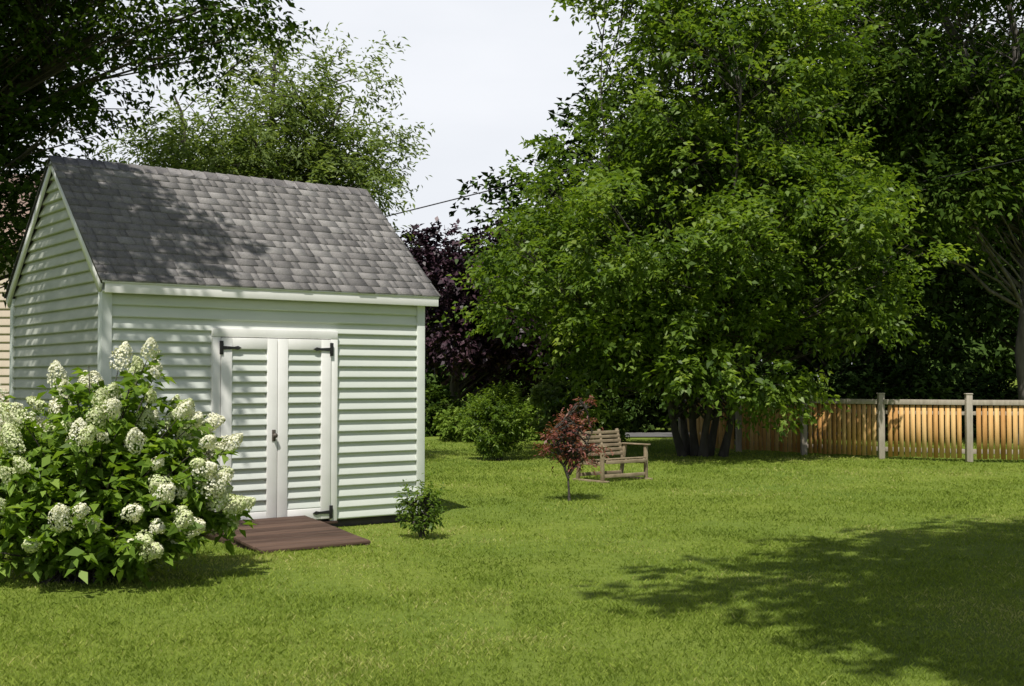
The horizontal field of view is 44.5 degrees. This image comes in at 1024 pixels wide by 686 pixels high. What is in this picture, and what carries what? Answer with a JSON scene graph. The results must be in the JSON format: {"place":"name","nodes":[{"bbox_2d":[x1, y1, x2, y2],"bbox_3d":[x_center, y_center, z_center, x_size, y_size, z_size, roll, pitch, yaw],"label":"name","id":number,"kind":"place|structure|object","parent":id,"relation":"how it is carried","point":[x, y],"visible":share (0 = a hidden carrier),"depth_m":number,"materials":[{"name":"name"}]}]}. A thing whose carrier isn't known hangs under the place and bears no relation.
{"place":"outdoors","nodes":[
{"label":"outdoors","id":0,"kind":"place"},
{"bbox_2d":[0,378,1023,685],"bbox_3d":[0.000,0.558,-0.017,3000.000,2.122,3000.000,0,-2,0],"label":"ground","id":1,"kind":"structure","parent":0,"point":[588,568],"depth_m":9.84,"materials":[{"name":"green plant"}]},
{"bbox_2d":[0,337,256,587],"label":"hydrangea bush","id":2,"kind":"object","parent":1,"relation":"on","point":[105,490],"visible":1,"depth_m":9.70,"materials":[{"name":"green plant"}]},
{"bbox_2d":[0,0,321,307],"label":"oak tree","id":3,"kind":"object","parent":1,"relation":"on","point":[51,45],"visible":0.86,"depth_m":16.68,"materials":[{"name":"green plant"}]},
{"bbox_2d":[4,155,440,536],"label":"garden shed","id":4,"kind":"structure","parent":1,"relation":"on","point":[282,322],"depth_m":13.40,"materials":[{"name":"plastic"}]},
{"bbox_2d":[74,3,434,247],"bbox_3d":[-4.714,-2.191,23.616,6.430,8.991,5.858,0,-2,0],"label":"willow tree","id":5,"kind":"object","parent":1,"relation":"on","point":[315,160],"visible":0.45,"depth_m":22.84,"materials":[{"name":"green plant"}]},
{"bbox_2d":[204,515,370,553],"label":"wooden ramp","id":6,"kind":"structure","parent":1,"relation":"on","point":[276,534],"depth_m":12.23,"materials":[{"name":"brown wood"}]},
{"bbox_2d":[394,472,449,537],"bbox_3d":[-0.911,1.690,12.707,0.584,0.780,0.577,0,-2,0],"label":"foundation shrub","id":7,"kind":"object","parent":1,"relation":"on","point":[422,521],"visible":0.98,"depth_m":12.65,"materials":[{"name":"green plant"}]},
{"bbox_2d":[425,382,465,436],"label":"garden shrub","id":8,"kind":"object","parent":1,"relation":"on","point":[435,403],"visible":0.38,"depth_m":35.62,"materials":[{"name":"green plant"}]},
{"bbox_2d":[432,391,528,442],"bbox_3d":[-0.942,2.087,32.999,2.486,1.690,2.187,1,-2,-28],"label":"garden shrub","id":9,"kind":"object","parent":1,"relation":"on","point":[450,428],"visible":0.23,"depth_m":32.52,"materials":[{"name":"green plant"}]},
{"bbox_2d":[399,216,590,406],"bbox_3d":[-0.677,-0.590,38.120,8.255,6.694,6.607,0,-2,-15],"label":"purple maple tree","id":10,"kind":"object","parent":1,"relation":"on","point":[458,354],"visible":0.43,"depth_m":36.76,"materials":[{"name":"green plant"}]},
{"bbox_2d":[455,380,541,459],"bbox_3d":[-0.248,1.580,25.026,1.740,1.682,1.522,-1,-2,40],"label":"evergreen shrub","id":11,"kind":"object","parent":1,"relation":"on","point":[495,418],"visible":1,"depth_m":24.75,"materials":[{"name":"green plant"}]},
{"bbox_2d":[516,395,548,440],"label":"garden shrub","id":12,"kind":"object","parent":1,"relation":"on","point":[534,434],"visible":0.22,"depth_m":33.10,"materials":[{"name":"green plant"}]},
{"bbox_2d":[529,367,589,444],"bbox_3d":[1.034,1.560,29.513,1.369,2.034,1.456,-1,-2,40],"label":"shrub","id":13,"kind":"object","parent":1,"relation":"on","point":[539,397],"visible":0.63,"depth_m":29.21,"materials":[{"name":"green plant"}]},
{"bbox_2d":[532,395,613,500],"bbox_3d":[0.732,1.387,16.616,1.087,1.414,0.910,1,-2,-19],"label":"japanese maple","id":14,"kind":"object","parent":1,"relation":"on","point":[576,455],"visible":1,"depth_m":16.52,"materials":[{"name":"red plant"}]},
{"bbox_2d":[575,405,632,444],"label":"garden shrub","id":15,"kind":"object","parent":1,"relation":"on","point":[617,419],"visible":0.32,"depth_m":30.59,"materials":[{"name":"green plant"}]},
{"bbox_2d":[449,83,763,424],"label":"maple tree","id":16,"kind":"object","parent":1,"relation":"on","point":[498,183],"visible":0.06,"depth_m":43.01,"materials":[{"name":"green plant"}]},
{"bbox_2d":[573,428,652,482],"bbox_3d":[1.598,1.781,19.839,1.044,0.814,0.774,1,-2,-40],"label":"garden bench","id":17,"kind":"object","parent":1,"relation":"on","point":[622,460],"visible":0.84,"depth_m":19.90,"materials":[{"name":"brown wood"}]},
{"bbox_2d":[565,359,677,432],"bbox_3d":[3.833,1.686,38.499,4.714,2.785,3.393,1,-2,-23],"label":"understory bush","id":18,"kind":"object","parent":1,"relation":"on","point":[644,417],"visible":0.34,"depth_m":37.70,"materials":[{"name":"green plant"}]},
{"bbox_2d":[433,0,984,456],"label":"maple tree","id":19,"kind":"object","parent":1,"relation":"on","point":[667,282],"visible":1,"depth_m":24.73,"materials":[{"name":"green plant"}]},
{"bbox_2d":[425,117,1018,402],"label":"distant trees","id":20,"kind":"object","parent":1,"relation":"on","point":[991,358],"visible":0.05,"depth_m":68.74,"materials":[{"name":"green plant"}]},
{"bbox_2d":[661,351,830,438],"bbox_3d":[6.683,1.667,34.506,5.010,2.913,3.677,0,-2,0],"label":"understory bush","id":21,"kind":"object","parent":1,"relation":"on","point":[761,369],"visible":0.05,"depth_m":33.58,"materials":[{"name":"green plant"}]},
{"bbox_2d":[797,336,807,429],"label":"utility pole","id":22,"kind":"object","parent":1,"relation":"on","point":[802,359],"visible":0.01,"depth_m":40.39,"materials":[{"name":"wood"}]},
{"bbox_2d":[386,156,617,216],"bbox_3d":[0.700,-4.842,35.860,19.787,6.032,0.034,1,-2,-28],"label":"power line","id":23,"kind":"object","parent":22,"relation":"attached to","point":[467,195],"visible":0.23,"depth_m":34.73,"materials":[{"name":"metal"}]},
{"bbox_2d":[897,159,1023,186],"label":"power line","id":24,"kind":"object","parent":22,"relation":"attached to","point":[976,170],"visible":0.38,"depth_m":26.19,"materials":[{"name":"metal"}]},
{"bbox_2d":[652,0,1019,429],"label":"maple tree","id":25,"kind":"object","parent":1,"relation":"on","point":[875,350],"visible":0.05,"depth_m":38.51,"materials":[{"name":"green plant"}]},
{"bbox_2d":[678,393,1023,461],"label":"wooden fence","id":26,"kind":"object","parent":1,"relation":"on","point":[755,442],"visible":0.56,"depth_m":25.20,"materials":[{"name":"brown wood"}]},
{"bbox_2d":[740,0,1023,443],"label":"oak tree","id":27,"kind":"object","parent":1,"relation":"on","point":[978,110],"visible":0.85,"depth_m":29.55,"materials":[{"name":"green plant"}]},
{"bbox_2d":[807,353,975,441],"bbox_3d":[10.059,1.604,33.512,4.948,2.712,3.536,0,-2,0],"label":"understory bush","id":28,"kind":"object","parent":1,"relation":"on","point":[912,379],"visible":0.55,"depth_m":32.84,"materials":[{"name":"green plant"}]},
{"bbox_2d":[890,14,1023,368],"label":"maple tree","id":29,"kind":"object","parent":1,"relation":"on","point":[994,331],"visible":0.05,"depth_m":43.40,"materials":[{"name":"green plant"}]},
{"bbox_2d":[938,371,1017,437],"bbox_3d":[13.296,2.002,35.285,3.681,2.448,3.153,1,-2,-35],"label":"understory bush","id":30,"kind":"object","parent":1,"relation":"on","point":[980,389],"visible":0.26,"depth_m":34.76,"materials":[{"name":"green plant"}]},
{"bbox_2d":[1,0,1023,361],"label":"sky","id":31,"kind":"structure","parent":0,"point":[487,75],"materials":[{"name":"white"}]},
{"bbox_2d":[625,432,1000,436],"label":"driveway","id":32,"kind":"structure","parent":0,"point":[650,434],"depth_m":36.02,"materials":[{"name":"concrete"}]},
{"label":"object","id":33,"kind":"object","parent":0,"visible":0},
{"bbox_2d":[0,251,18,427],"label":"front siding","id":34,"kind":"object","parent":33,"relation":"attached to","point":[4,344],"depth_m":30.00,"materials":[{"name":"beige wood"}]},
{"bbox_2d":[0,174,42,248],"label":"roof front","id":35,"kind":"structure","parent":33,"relation":"on","point":[19,200],"depth_m":31.71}
]}

